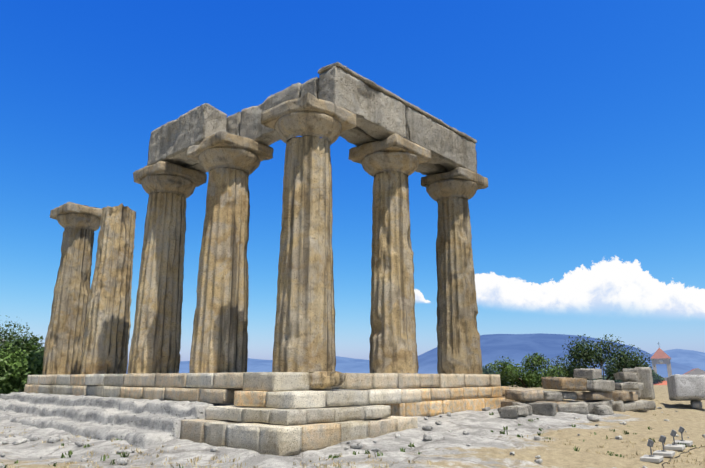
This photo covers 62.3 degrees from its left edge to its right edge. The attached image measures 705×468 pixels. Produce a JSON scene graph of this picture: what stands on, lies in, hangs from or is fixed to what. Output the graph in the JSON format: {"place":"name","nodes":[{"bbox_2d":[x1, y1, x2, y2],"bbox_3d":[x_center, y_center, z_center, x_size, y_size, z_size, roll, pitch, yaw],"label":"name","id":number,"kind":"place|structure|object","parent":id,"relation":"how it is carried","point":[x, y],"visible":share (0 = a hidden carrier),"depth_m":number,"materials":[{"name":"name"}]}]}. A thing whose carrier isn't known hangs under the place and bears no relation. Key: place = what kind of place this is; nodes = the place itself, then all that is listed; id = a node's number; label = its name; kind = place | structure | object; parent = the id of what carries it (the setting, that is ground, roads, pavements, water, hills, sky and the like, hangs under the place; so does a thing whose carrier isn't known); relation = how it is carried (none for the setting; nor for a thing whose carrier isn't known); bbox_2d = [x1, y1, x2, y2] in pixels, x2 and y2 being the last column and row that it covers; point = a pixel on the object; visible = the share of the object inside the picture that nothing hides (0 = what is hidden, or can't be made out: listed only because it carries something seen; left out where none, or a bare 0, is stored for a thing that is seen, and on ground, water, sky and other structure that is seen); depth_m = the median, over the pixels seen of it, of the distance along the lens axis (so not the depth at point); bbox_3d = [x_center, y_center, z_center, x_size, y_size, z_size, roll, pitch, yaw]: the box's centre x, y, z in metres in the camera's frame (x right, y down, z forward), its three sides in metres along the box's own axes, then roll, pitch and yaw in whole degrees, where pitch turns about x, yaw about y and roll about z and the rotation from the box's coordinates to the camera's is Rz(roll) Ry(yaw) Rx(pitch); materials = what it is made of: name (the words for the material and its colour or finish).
{"place":"outdoors","nodes":[
{"label":"outdoors","id":0,"kind":"place"},
{"bbox_2d":[126,356,369,373],"bbox_3d":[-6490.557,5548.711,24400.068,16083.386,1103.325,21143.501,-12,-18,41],"label":"mountain","id":1,"kind":"structure","parent":0,"point":[347,365],"depth_m":25116.01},
{"bbox_2d":[0,382,704,467],"bbox_3d":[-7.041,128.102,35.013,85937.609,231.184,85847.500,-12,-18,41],"label":"ground","id":2,"kind":"structure","parent":0,"point":[445,448],"depth_m":12.74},
{"bbox_2d":[0,315,32,348],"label":"tree","id":3,"kind":"object","parent":2,"relation":"on","point":[20,327],"visible":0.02,"depth_m":43.12,"materials":[{"name":"green plant"}]},
{"bbox_2d":[0,321,33,368],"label":"tree","id":4,"kind":"object","parent":2,"relation":"on","point":[10,338],"depth_m":38.26,"materials":[{"name":"green plant"}]},
{"bbox_2d":[0,352,43,393],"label":"bush","id":5,"kind":"object","parent":2,"relation":"on","point":[26,367],"depth_m":25.91,"materials":[{"name":"green plant"}]},
{"bbox_2d":[0,341,43,381],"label":"tree","id":6,"kind":"object","parent":2,"relation":"on","point":[5,355],"depth_m":27.01,"materials":[{"name":"green plant"}]},
{"bbox_2d":[0,333,45,359],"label":"tree","id":7,"kind":"object","parent":2,"relation":"on","point":[19,344],"depth_m":33.45,"materials":[{"name":"green plant"}]},
{"bbox_2d":[0,392,212,453],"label":"rock steps","id":8,"kind":"structure","parent":2,"relation":"on","point":[142,423],"depth_m":16.16,"materials":[{"name":"grey stone"}]},
{"bbox_2d":[24,372,514,455],"bbox_3d":[-4.168,6.018,21.612,18.584,1.596,12.199,-12,-18,41],"label":"temple podium","id":9,"kind":"object","parent":2,"relation":"on","point":[272,413],"visible":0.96,"depth_m":13.84,"materials":[{"name":"stone"}]},
{"bbox_2d":[42,136,482,374],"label":"column shafts","id":10,"kind":"object","parent":9,"relation":"on","point":[88,332],"depth_m":18.38,"materials":[{"name":"stone"}]},
{"bbox_2d":[50,92,487,231],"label":"capitals","id":11,"kind":"object","parent":10,"relation":"on","point":[308,114],"visible":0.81,"depth_m":18.66,"materials":[{"name":"stone"}]},
{"bbox_2d":[147,62,476,175],"bbox_3d":[-1.360,-3.007,21.845,8.592,1.475,8.937,-12,-18,41],"label":"architrave","id":12,"kind":"object","parent":11,"relation":"on","point":[381,113],"visible":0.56,"depth_m":19.24,"materials":[{"name":"stone"}]},
{"bbox_2d":[310,371,344,389],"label":"stone block","id":13,"kind":"structure","parent":9,"relation":"on","point":[323,380],"depth_m":13.85,"materials":[{"name":"stone"}]},
{"bbox_2d":[2,412,695,467],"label":"weeds","id":14,"kind":"object","parent":2,"relation":"on","point":[334,456],"visible":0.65,"depth_m":12.53,"materials":[{"name":"plant"}]},
{"bbox_2d":[0,407,704,467],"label":"scattered stones","id":15,"kind":"object","parent":2,"relation":"on","point":[426,437],"visible":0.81,"depth_m":13.72,"materials":[{"name":"grey stone"}]},
{"bbox_2d":[1,400,704,467],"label":"dry grass tufts","id":16,"kind":"object","parent":2,"relation":"on","point":[232,466],"visible":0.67,"depth_m":11.34,"materials":[{"name":"beige plant"}]},
{"bbox_2d":[482,362,502,385],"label":"bush","id":17,"kind":"object","parent":2,"relation":"on","point":[489,370],"visible":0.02,"depth_m":65.56,"materials":[{"name":"green plant"}]},
{"bbox_2d":[491,352,567,387],"bbox_3d":[9.960,8.613,33.251,4.428,3.765,3.809,-12,-18,41],"label":"bush","id":18,"kind":"object","parent":2,"relation":"on","point":[529,377],"depth_m":33.23,"materials":[{"name":"green plant"}]},
{"bbox_2d":[497,367,655,418],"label":"ruin blocks","id":19,"kind":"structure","parent":2,"relation":"on","point":[603,397],"depth_m":20.73,"materials":[{"name":"stone"}]},
{"bbox_2d":[542,334,654,382],"bbox_3d":[16.167,9.713,38.843,7.083,6.103,5.821,-12,-18,41],"label":"tree","id":20,"kind":"object","parent":2,"relation":"on","point":[622,360],"depth_m":38.46,"materials":[{"name":"green plant"}]},
{"bbox_2d":[594,365,617,381],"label":"bush","id":21,"kind":"object","parent":2,"relation":"on","point":[607,375],"visible":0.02,"depth_m":111.35,"materials":[{"name":"green plant"}]},
{"bbox_2d":[618,366,664,382],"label":"bush","id":22,"kind":"object","parent":2,"relation":"on","point":[657,378],"visible":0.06,"depth_m":84.46,"materials":[{"name":"green plant"}]},
{"bbox_2d":[640,439,663,462],"bbox_3d":[6.152,4.455,12.017,0.360,0.415,0.560,-10,-17,34],"label":"floodlight","id":23,"kind":"object","parent":2,"relation":"on","point":[652,458],"visible":1,"depth_m":11.85,"materials":[{"name":"concrete"}]},
{"bbox_2d":[653,380,666,384],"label":"tiled roof","id":24,"kind":"structure","parent":2,"relation":"on","point":[664,382],"depth_m":84.08,"materials":[{"name":"tile"}]},
{"bbox_2d":[653,435,674,456],"bbox_3d":[6.710,4.566,12.590,0.360,0.415,0.560,-10,-17,34],"label":"floodlight","id":25,"kind":"object","parent":2,"relation":"on","point":[663,452],"visible":0.94,"depth_m":12.48,"materials":[{"name":"concrete"}]},
{"bbox_2d":[664,430,685,450],"bbox_3d":[7.272,4.646,13.187,0.360,0.416,0.560,-10,-17,34],"label":"floodlight","id":26,"kind":"object","parent":2,"relation":"on","point":[678,447],"visible":1,"depth_m":13.02,"materials":[{"name":"concrete"}]},
{"bbox_2d":[650,342,704,380],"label":"church","id":27,"kind":"structure","parent":2,"relation":"on","point":[660,356],"depth_m":120.05,"materials":[{"name":"paint"}]},
{"bbox_2d":[672,426,692,445],"bbox_3d":[7.748,4.741,13.711,0.360,0.416,0.560,-10,-17,34],"label":"floodlight","id":28,"kind":"object","parent":2,"relation":"on","point":[682,441],"visible":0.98,"depth_m":13.63,"materials":[{"name":"concrete"}]},
{"bbox_2d":[662,446,703,467],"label":"lamp cable","id":29,"kind":"object","parent":2,"relation":"on","point":[679,455],"visible":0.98,"depth_m":12.41,"materials":[{"name":"black plastic"}]},
{"bbox_2d":[667,374,704,408],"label":"marble block","id":30,"kind":"object","parent":2,"relation":"on","point":[691,388],"depth_m":25.09,"materials":[{"name":"white stone"}]},
{"bbox_2d":[0,0,704,362],"label":"sky","id":31,"kind":"structure","parent":0,"point":[586,118],"materials":[{"name":"blue"}]},
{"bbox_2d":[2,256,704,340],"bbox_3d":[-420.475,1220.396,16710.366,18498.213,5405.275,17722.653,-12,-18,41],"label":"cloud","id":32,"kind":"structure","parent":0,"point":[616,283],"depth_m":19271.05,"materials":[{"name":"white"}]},
{"bbox_2d":[405,333,704,377],"bbox_3d":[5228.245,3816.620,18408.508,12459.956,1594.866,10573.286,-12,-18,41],"label":"mountain","id":33,"kind":"structure","parent":0,"point":[516,348],"depth_m":17392.23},
{"bbox_2d":[652,349,704,369],"bbox_3d":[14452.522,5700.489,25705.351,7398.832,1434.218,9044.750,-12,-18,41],"label":"mountain","id":34,"kind":"structure","parent":0,"point":[693,358],"depth_m":24904.75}
]}

